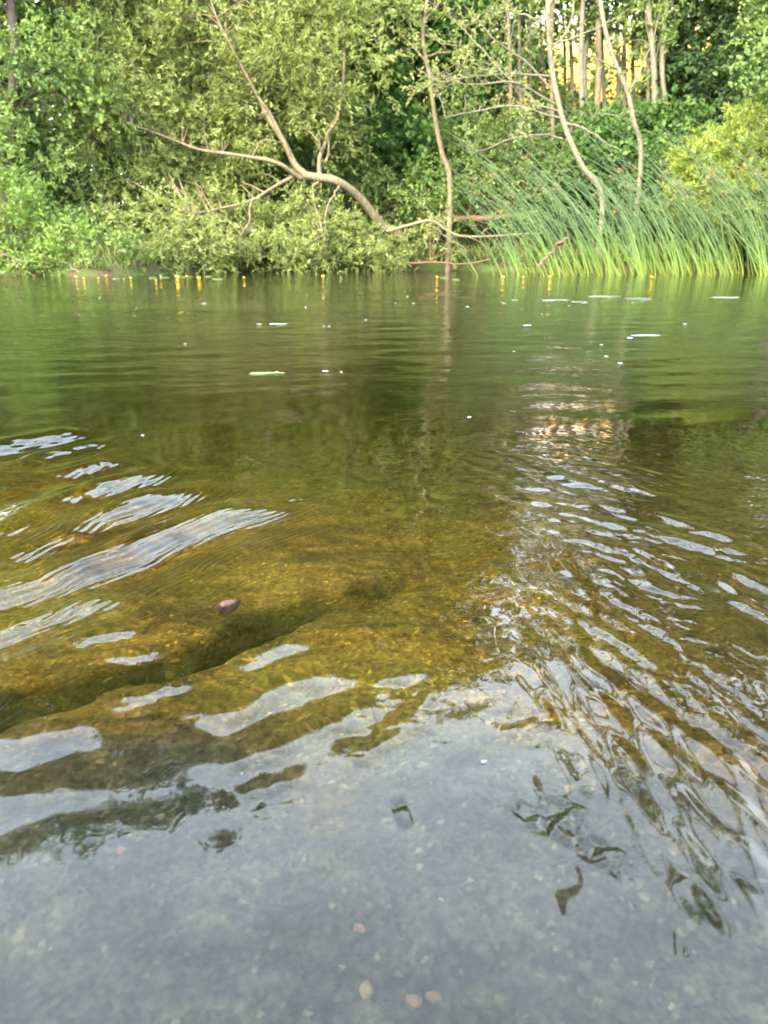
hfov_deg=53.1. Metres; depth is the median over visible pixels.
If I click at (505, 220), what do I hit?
bulrush stem
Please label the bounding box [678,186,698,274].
bulrush stem
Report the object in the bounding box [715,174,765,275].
bulrush stem
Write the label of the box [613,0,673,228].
poplar tree
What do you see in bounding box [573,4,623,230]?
poplar tree
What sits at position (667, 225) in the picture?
bulrush stem
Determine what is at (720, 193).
bulrush stem
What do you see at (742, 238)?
bulrush stem
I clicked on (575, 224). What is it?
bulrush stem
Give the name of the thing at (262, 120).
lime tree
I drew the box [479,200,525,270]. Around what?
bulrush stem
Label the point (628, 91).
forked young tree
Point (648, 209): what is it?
bulrush stem
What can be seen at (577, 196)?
bulrush stem
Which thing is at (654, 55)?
poplar tree
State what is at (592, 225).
bulrush stem
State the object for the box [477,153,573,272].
bulrush stem
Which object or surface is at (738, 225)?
bulrush stem
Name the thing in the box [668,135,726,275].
bulrush stem
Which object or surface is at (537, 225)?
bulrush stem
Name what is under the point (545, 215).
bulrush stem
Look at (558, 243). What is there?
broken branch
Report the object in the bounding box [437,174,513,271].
bulrush stem
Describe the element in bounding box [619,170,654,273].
bulrush stem
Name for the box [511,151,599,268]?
bulrush stem
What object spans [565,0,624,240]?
poplar tree
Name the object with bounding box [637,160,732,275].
bulrush stem
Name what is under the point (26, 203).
nettle bush
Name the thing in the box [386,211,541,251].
dead branch
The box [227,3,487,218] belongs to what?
hornbeam tree
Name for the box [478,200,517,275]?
bulrush stem
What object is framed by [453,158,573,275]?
bulrush stem
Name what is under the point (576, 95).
thicket
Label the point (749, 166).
bulrush stem
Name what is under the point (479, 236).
bulrush stem
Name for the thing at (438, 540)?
river water
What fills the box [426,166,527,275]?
bulrush stem
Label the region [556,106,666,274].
bulrush stem
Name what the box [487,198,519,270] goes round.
bulrush stem
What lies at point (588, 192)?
bulrush stem
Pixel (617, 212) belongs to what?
bulrush stem
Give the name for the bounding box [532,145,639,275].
bulrush stem
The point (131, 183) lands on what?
elder bush
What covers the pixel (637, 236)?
bulrush stem
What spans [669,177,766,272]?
bulrush stem
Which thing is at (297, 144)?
tall ash tree
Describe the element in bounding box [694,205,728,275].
bulrush stem
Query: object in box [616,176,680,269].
bulrush stem
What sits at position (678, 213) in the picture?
bulrush stem
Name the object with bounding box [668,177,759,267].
bulrush stem
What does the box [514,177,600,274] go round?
bulrush stem
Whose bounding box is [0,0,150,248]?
alder tree
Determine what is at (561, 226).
bulrush stem
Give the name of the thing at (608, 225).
bulrush stem
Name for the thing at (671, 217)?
bulrush stem
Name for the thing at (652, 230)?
bulrush stem
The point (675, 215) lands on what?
bulrush stem
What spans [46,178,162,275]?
hazel bush
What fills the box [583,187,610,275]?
bulrush stem
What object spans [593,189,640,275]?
bulrush stem
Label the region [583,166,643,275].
bulrush stem
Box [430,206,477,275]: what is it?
bulrush stem
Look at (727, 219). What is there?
bulrush stem
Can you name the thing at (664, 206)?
bulrush stem
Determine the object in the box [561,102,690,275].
bulrush stem
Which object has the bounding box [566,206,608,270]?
bulrush stem
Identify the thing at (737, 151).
bulrush stem
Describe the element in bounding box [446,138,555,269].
bulrush stem
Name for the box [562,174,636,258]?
bulrush stem
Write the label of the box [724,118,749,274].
bulrush stem
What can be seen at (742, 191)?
bulrush stem
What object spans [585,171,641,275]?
bulrush stem
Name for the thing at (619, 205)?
bulrush stem
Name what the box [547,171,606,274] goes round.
bulrush stem
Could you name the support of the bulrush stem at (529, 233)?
in the river water
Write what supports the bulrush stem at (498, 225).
in the river water
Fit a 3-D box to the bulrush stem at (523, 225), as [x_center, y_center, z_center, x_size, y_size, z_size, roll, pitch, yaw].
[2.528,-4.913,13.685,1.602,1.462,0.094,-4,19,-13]
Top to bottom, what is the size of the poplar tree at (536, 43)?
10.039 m
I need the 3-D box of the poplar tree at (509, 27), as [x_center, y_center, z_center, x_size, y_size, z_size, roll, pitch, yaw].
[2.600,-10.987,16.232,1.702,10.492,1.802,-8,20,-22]
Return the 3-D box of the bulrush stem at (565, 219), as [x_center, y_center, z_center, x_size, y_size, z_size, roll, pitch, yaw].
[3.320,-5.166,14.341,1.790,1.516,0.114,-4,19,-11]
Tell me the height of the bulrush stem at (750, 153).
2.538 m
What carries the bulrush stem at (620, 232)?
in the river water
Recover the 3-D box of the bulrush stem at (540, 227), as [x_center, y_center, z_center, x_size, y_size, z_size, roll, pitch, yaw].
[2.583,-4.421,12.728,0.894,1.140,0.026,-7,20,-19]
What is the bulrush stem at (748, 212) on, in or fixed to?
in the river water
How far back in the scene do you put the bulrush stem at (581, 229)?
12.53 m
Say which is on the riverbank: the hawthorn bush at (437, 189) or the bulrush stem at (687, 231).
the hawthorn bush at (437, 189)
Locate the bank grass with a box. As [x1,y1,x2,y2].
[0,203,766,269]
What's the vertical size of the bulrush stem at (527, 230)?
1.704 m
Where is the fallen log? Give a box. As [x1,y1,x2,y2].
[416,177,550,223]
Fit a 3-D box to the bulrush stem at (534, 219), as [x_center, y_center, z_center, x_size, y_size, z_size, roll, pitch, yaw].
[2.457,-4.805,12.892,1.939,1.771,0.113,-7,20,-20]
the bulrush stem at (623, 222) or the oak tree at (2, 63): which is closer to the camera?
the bulrush stem at (623, 222)
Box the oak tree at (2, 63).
[0,0,87,205]
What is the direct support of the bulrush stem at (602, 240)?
in the river water
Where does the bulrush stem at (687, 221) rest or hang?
in the river water
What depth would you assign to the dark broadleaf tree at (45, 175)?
17.22 m
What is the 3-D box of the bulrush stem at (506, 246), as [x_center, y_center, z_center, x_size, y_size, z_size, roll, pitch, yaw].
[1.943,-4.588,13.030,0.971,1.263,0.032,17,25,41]
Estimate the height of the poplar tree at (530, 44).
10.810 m
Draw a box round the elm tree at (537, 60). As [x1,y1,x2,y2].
[365,0,566,215]
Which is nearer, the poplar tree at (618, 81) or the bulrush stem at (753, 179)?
the bulrush stem at (753, 179)
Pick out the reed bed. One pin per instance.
(642, 232)
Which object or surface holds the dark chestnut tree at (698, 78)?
on the riverbank
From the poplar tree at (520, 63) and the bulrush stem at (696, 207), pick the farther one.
the poplar tree at (520, 63)
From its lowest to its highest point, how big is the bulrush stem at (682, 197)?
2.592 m
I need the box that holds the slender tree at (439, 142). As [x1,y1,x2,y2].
[359,0,544,270]
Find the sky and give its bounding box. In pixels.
[13,0,709,217]
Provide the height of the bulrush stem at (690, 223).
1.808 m
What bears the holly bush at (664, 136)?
on the riverbank
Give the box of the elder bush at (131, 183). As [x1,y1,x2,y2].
[79,131,274,236]
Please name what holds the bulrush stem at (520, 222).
in the river water
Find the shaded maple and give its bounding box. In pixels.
[322,0,529,236]
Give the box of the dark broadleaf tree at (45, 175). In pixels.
[0,0,216,231]
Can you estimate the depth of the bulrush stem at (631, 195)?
12.46 m
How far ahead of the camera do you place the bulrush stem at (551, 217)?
12.21 m
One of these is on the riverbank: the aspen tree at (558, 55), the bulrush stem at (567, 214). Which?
the aspen tree at (558, 55)
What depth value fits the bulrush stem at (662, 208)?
13.19 m
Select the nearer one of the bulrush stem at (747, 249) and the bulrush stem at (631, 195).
the bulrush stem at (631, 195)
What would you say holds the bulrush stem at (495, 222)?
in the river water
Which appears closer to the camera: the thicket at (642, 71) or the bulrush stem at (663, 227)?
the bulrush stem at (663, 227)
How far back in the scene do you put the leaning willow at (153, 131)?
14.54 m
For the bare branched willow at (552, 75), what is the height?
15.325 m
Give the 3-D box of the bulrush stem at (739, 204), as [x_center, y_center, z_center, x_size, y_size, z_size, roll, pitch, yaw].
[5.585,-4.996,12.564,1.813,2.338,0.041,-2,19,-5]
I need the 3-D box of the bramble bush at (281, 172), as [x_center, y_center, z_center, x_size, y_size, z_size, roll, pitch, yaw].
[-2.401,-7.054,17.022,3.803,3.151,2.533,0,19,0]
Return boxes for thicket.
[16,114,195,215]
[168,102,450,217]
[348,114,545,221]
[490,64,661,197]
[612,60,662,182]
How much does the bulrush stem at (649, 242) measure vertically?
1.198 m
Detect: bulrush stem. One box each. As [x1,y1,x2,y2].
[407,191,476,274]
[425,160,518,273]
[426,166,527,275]
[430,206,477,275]
[433,156,544,275]
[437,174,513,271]
[443,191,501,275]
[444,212,513,272]
[445,130,566,275]
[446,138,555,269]
[447,176,522,273]
[452,167,517,270]
[452,194,494,275]
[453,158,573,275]
[456,163,547,275]
[457,138,555,264]
[461,143,568,274]
[465,172,564,275]
[465,189,556,269]
[468,145,583,275]
[469,178,557,273]
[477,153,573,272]
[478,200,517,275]
[479,184,534,274]
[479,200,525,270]
[483,209,518,275]
[485,189,540,275]
[486,169,570,274]
[486,191,552,262]
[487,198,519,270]
[489,168,560,273]
[490,193,543,273]
[493,166,580,268]
[497,125,618,275]
[497,146,598,275]
[498,153,598,270]
[502,153,581,275]
[503,98,625,274]
[503,201,550,274]
[504,191,577,272]
[508,166,558,275]
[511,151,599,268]
[512,164,564,255]
[513,163,572,270]
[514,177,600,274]
[516,151,568,267]
[519,153,619,274]
[520,191,599,272]
[520,192,599,273]
[520,209,551,247]
[521,197,559,275]
[527,183,602,275]
[528,142,597,268]
[528,168,599,275]
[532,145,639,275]
[532,196,595,269]
[535,183,588,275]
[536,182,589,273]
[541,184,635,265]
[547,167,661,274]
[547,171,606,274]
[552,172,602,270]
[553,182,613,275]
[554,153,626,272]
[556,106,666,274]
[557,194,602,272]
[558,106,665,275]
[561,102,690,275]
[562,147,690,273]
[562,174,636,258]
[562,208,601,274]
[564,183,622,274]
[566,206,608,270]
[577,205,640,274]
[579,201,609,275]
[582,165,641,272]
[582,215,620,273]
[583,136,676,275]
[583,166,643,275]
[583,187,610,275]
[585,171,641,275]
[585,176,647,272]
[588,188,642,268]
[592,183,631,274]
[592,193,637,262]
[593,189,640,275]
[596,149,723,274]
[598,117,716,274]
[598,171,701,275]
[602,125,721,271]
[605,184,649,274]
[606,174,672,274]
[608,166,666,273]
[611,162,679,262]
[613,212,638,275]
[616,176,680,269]
[617,202,644,270]
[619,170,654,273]
[619,183,713,272]
[620,207,644,274]
[621,170,690,272]
[623,163,685,273]
[626,159,712,269]
[629,106,764,271]
[629,186,682,275]
[630,139,738,273]
[630,181,667,275]
[631,209,655,274]
[632,171,683,270]
[633,171,722,274]
[634,176,673,274]
[634,196,676,272]
[637,153,710,275]
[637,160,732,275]
[637,169,678,275]
[639,157,683,274]
[648,180,722,272]
[652,186,699,275]
[656,195,697,268]
[660,176,704,274]
[662,130,757,272]
[662,179,763,274]
[666,164,721,263]
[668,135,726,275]
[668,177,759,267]
[669,134,761,255]
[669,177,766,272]
[669,187,725,275]
[673,119,724,275]
[677,155,766,274]
[677,184,708,275]
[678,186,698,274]
[679,204,708,268]
[680,179,718,246]
[683,195,711,275]
[686,116,767,184]
[686,132,764,275]
[687,144,760,275]
[690,187,759,265]
[691,141,762,263]
[691,201,720,275]
[694,146,767,223]
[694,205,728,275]
[695,158,767,248]
[695,174,757,275]
[696,164,767,207]
[696,169,759,271]
[698,173,767,214]
[698,200,762,259]
[704,169,762,275]
[704,172,761,266]
[704,207,767,268]
[705,174,723,256]
[709,175,730,272]
[710,184,759,273]
[712,197,752,274]
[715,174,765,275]
[716,188,766,275]
[722,140,767,191]
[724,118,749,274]
[725,176,767,237]
[726,118,767,183]
[727,130,767,165]
[732,167,767,275]
[737,166,767,195]
[739,105,767,243]
[741,159,767,208]
[743,197,765,264]
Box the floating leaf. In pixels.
[249,372,283,373]
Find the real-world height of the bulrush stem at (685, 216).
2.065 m
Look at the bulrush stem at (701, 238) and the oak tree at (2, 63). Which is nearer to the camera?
the bulrush stem at (701, 238)
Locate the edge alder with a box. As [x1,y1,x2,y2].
[713,0,767,140]
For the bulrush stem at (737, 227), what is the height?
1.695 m
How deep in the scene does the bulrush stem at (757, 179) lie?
13.51 m
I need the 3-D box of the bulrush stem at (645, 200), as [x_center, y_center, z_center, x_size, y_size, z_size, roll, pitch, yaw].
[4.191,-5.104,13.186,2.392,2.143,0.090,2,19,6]
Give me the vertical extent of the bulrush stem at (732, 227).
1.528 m
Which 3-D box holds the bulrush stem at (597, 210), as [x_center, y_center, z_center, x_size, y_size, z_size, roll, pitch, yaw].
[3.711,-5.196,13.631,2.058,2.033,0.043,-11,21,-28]
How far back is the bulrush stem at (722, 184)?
13.62 m
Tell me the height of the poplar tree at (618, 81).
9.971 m
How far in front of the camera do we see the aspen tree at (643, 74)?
25.02 m
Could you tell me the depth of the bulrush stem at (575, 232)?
14.30 m
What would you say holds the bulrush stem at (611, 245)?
in the river water
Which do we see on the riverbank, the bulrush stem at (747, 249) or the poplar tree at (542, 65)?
the poplar tree at (542, 65)
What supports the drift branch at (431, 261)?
on the river water
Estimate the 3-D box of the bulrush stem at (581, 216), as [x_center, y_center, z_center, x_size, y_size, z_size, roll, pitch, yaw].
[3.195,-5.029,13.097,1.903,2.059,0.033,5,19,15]
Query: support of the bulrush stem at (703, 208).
in the river water
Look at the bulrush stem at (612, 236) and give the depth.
13.39 m
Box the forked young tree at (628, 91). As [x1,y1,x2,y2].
[564,0,695,251]
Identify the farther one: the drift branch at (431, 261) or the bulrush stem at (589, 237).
the drift branch at (431, 261)
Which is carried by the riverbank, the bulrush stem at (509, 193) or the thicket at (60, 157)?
the thicket at (60, 157)
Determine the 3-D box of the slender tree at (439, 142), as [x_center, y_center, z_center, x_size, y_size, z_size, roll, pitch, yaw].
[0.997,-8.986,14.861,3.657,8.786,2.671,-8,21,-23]
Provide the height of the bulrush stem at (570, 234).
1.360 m
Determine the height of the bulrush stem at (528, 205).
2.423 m
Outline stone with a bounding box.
[220,600,235,606]
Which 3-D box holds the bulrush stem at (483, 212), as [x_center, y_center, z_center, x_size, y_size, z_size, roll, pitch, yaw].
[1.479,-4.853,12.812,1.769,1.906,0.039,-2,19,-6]
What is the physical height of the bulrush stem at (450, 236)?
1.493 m
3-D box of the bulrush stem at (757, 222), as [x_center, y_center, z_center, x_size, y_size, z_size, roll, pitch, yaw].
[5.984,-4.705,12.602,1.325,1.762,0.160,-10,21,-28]
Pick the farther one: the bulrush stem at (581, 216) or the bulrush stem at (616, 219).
the bulrush stem at (616, 219)
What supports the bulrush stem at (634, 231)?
in the river water
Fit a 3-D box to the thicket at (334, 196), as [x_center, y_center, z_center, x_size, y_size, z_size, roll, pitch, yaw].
[-2.611,-12.481,27.741,12.711,6.290,6.046,0,19,0]
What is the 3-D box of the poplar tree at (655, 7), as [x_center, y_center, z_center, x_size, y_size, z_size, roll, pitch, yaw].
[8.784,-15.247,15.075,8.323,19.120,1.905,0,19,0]
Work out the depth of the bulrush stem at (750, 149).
12.27 m
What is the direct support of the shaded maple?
on the riverbank
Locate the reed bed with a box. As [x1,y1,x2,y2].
[450,149,767,274]
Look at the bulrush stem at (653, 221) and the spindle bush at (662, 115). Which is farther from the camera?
the spindle bush at (662, 115)
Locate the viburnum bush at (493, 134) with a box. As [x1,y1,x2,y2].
[409,81,582,254]
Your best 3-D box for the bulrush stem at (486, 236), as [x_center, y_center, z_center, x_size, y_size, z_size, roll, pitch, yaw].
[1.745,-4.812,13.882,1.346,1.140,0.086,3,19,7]
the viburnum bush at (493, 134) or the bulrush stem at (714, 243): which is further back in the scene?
the viburnum bush at (493, 134)
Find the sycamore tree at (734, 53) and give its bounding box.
[635,0,767,205]
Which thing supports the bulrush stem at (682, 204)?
in the river water
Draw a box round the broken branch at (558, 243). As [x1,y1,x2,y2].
[538,237,575,266]
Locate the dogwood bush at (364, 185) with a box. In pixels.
[285,110,463,250]
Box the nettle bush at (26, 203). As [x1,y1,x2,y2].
[0,146,117,276]
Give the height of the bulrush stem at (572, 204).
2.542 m
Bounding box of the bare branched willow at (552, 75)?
[374,0,627,261]
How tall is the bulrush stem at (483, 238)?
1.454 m
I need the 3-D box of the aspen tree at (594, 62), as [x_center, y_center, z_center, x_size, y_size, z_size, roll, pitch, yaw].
[9.073,-15.594,27.928,3.511,9.822,3.635,-14,23,-36]
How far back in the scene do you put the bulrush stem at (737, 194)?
13.58 m
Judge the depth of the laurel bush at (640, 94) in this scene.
21.18 m
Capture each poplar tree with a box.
[475,0,529,232]
[490,0,558,237]
[492,0,565,231]
[523,0,560,225]
[534,0,588,227]
[539,0,574,232]
[544,0,594,241]
[557,0,606,249]
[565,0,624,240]
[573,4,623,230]
[578,0,646,231]
[585,0,620,229]
[588,0,652,222]
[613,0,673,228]
[615,0,681,239]
[621,0,700,233]
[623,0,692,233]
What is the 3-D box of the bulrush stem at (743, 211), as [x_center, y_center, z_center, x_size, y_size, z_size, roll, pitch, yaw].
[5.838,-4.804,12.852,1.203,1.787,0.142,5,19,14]
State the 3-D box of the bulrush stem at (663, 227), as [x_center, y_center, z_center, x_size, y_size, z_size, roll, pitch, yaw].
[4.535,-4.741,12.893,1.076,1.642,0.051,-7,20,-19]
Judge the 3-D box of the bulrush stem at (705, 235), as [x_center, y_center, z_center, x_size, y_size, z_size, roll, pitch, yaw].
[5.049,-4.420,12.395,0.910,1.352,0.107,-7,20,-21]
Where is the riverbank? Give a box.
[0,215,766,276]
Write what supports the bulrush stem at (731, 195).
in the river water
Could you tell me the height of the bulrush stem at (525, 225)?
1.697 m
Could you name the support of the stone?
in the river water
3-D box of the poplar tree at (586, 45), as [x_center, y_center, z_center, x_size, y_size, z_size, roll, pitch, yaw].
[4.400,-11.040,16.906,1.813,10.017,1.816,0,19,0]
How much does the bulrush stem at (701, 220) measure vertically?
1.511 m
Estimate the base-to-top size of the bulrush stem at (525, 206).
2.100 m
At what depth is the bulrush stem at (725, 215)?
12.87 m
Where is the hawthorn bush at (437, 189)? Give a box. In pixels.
[385,142,521,260]
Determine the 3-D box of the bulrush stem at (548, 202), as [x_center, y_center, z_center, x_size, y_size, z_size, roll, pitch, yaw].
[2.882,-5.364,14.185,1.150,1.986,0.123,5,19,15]
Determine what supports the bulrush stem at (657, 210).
in the river water
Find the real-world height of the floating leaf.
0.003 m
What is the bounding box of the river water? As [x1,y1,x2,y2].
[0,270,767,1023]
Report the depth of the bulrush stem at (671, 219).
12.79 m
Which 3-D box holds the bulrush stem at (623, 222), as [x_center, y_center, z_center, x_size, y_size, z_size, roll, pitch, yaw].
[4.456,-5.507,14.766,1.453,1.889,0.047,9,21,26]
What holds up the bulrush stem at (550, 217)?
in the river water
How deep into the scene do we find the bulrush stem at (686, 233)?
12.88 m
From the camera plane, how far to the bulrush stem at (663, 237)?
13.00 m
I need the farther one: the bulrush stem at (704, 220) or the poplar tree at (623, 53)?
the poplar tree at (623, 53)
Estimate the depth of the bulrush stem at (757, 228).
12.81 m
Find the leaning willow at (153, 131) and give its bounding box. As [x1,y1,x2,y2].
[27,0,466,274]
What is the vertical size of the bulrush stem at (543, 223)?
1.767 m
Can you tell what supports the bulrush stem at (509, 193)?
in the river water
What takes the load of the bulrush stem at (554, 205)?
in the river water
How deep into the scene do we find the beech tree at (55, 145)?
23.45 m
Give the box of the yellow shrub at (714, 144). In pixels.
[651,92,767,271]
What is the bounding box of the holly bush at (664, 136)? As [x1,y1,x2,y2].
[617,122,767,266]
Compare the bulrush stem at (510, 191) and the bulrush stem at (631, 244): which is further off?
the bulrush stem at (510, 191)
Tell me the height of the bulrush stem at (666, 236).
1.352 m
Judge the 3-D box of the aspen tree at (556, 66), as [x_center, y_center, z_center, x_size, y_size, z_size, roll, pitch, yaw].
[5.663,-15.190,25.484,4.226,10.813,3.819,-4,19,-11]
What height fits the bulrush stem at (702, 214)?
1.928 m
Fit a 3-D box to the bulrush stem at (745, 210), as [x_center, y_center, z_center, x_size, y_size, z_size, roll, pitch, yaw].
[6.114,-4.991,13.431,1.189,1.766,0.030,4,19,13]
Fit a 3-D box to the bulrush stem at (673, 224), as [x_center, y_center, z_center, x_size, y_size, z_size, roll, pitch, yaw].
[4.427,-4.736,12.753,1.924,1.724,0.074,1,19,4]
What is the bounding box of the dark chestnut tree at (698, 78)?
[624,0,767,167]
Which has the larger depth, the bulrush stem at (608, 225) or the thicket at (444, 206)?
the thicket at (444, 206)
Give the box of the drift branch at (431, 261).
[398,250,490,265]
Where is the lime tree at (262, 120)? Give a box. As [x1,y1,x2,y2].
[96,2,384,215]
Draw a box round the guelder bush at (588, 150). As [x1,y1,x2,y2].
[519,85,679,244]
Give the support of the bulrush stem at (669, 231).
in the river water
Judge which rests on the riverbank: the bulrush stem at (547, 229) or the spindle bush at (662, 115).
the spindle bush at (662, 115)
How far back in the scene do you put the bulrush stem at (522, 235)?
12.55 m
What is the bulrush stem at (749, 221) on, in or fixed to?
in the river water
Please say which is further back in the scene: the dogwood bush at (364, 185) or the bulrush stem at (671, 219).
the dogwood bush at (364, 185)
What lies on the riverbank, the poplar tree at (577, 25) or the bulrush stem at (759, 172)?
the poplar tree at (577, 25)
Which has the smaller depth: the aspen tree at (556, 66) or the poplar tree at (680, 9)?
the poplar tree at (680, 9)
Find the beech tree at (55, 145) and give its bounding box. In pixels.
[0,1,228,214]
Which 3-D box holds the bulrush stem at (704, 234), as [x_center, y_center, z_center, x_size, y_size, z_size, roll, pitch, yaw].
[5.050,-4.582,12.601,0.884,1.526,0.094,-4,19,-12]
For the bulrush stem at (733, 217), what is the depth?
12.83 m
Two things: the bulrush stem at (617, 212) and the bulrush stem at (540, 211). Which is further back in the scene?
the bulrush stem at (617, 212)
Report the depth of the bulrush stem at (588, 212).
13.82 m
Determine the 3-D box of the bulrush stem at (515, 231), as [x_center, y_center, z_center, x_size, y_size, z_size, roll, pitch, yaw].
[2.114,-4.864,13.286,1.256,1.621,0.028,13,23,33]
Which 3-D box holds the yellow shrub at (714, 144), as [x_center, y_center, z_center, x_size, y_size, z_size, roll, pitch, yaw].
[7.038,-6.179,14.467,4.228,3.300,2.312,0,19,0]
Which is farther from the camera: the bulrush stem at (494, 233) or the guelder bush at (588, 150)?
the guelder bush at (588, 150)
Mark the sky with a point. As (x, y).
(575, 48)
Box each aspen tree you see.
[508,12,569,201]
[524,0,613,145]
[587,4,692,216]
[626,13,675,105]
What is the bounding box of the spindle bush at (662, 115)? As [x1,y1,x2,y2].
[595,83,754,236]
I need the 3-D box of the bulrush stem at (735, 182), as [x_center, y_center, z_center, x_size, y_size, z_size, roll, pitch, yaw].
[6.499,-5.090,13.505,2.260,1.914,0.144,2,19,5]
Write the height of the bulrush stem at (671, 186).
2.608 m
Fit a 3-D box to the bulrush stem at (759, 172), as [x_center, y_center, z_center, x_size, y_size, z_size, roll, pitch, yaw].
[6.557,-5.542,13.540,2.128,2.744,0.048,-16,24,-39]
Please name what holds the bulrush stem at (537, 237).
in the river water
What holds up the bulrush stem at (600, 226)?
in the river water
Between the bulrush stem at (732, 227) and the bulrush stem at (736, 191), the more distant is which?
the bulrush stem at (732, 227)
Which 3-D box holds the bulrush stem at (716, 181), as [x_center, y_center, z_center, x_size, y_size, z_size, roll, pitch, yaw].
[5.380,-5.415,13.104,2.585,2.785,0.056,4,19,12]
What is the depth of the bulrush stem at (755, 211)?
13.53 m
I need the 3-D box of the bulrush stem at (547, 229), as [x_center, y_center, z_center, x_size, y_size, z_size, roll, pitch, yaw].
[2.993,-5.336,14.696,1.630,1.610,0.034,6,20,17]
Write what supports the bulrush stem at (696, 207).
in the river water
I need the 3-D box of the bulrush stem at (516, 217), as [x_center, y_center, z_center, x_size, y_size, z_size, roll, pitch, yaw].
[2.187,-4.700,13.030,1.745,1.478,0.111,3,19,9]
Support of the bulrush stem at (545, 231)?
in the river water
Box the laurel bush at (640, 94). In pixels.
[559,79,676,215]
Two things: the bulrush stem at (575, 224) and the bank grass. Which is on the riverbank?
the bank grass
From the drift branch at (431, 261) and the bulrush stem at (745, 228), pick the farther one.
the drift branch at (431, 261)
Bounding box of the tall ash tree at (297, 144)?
[110,0,368,216]
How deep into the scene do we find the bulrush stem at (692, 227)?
12.68 m
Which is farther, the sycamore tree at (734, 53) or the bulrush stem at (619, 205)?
the sycamore tree at (734, 53)
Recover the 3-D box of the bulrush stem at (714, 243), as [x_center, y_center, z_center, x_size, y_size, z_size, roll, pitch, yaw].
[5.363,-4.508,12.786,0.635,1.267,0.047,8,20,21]
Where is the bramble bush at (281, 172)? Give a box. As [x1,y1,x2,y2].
[198,118,358,258]
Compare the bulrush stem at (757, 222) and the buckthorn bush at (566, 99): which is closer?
the bulrush stem at (757, 222)
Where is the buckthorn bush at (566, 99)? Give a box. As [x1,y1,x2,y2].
[490,72,626,231]
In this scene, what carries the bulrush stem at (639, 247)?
in the river water
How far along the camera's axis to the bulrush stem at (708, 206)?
11.99 m
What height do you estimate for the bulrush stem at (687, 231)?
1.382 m
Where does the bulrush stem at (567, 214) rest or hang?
in the river water
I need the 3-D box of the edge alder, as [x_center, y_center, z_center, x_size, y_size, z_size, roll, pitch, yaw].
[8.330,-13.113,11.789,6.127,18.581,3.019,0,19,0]
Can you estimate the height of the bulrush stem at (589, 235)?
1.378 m
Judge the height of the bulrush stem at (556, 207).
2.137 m
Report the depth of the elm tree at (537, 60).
22.83 m
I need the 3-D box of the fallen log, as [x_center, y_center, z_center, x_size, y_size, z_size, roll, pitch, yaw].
[2.096,-6.539,16.145,2.828,0.898,0.261,2,19,7]
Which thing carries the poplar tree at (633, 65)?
on the riverbank
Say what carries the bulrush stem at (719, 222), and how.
in the river water
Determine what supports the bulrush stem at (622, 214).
in the river water
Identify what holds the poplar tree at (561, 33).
on the riverbank
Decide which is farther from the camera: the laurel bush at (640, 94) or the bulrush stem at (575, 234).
the laurel bush at (640, 94)
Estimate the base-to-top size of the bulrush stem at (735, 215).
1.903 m

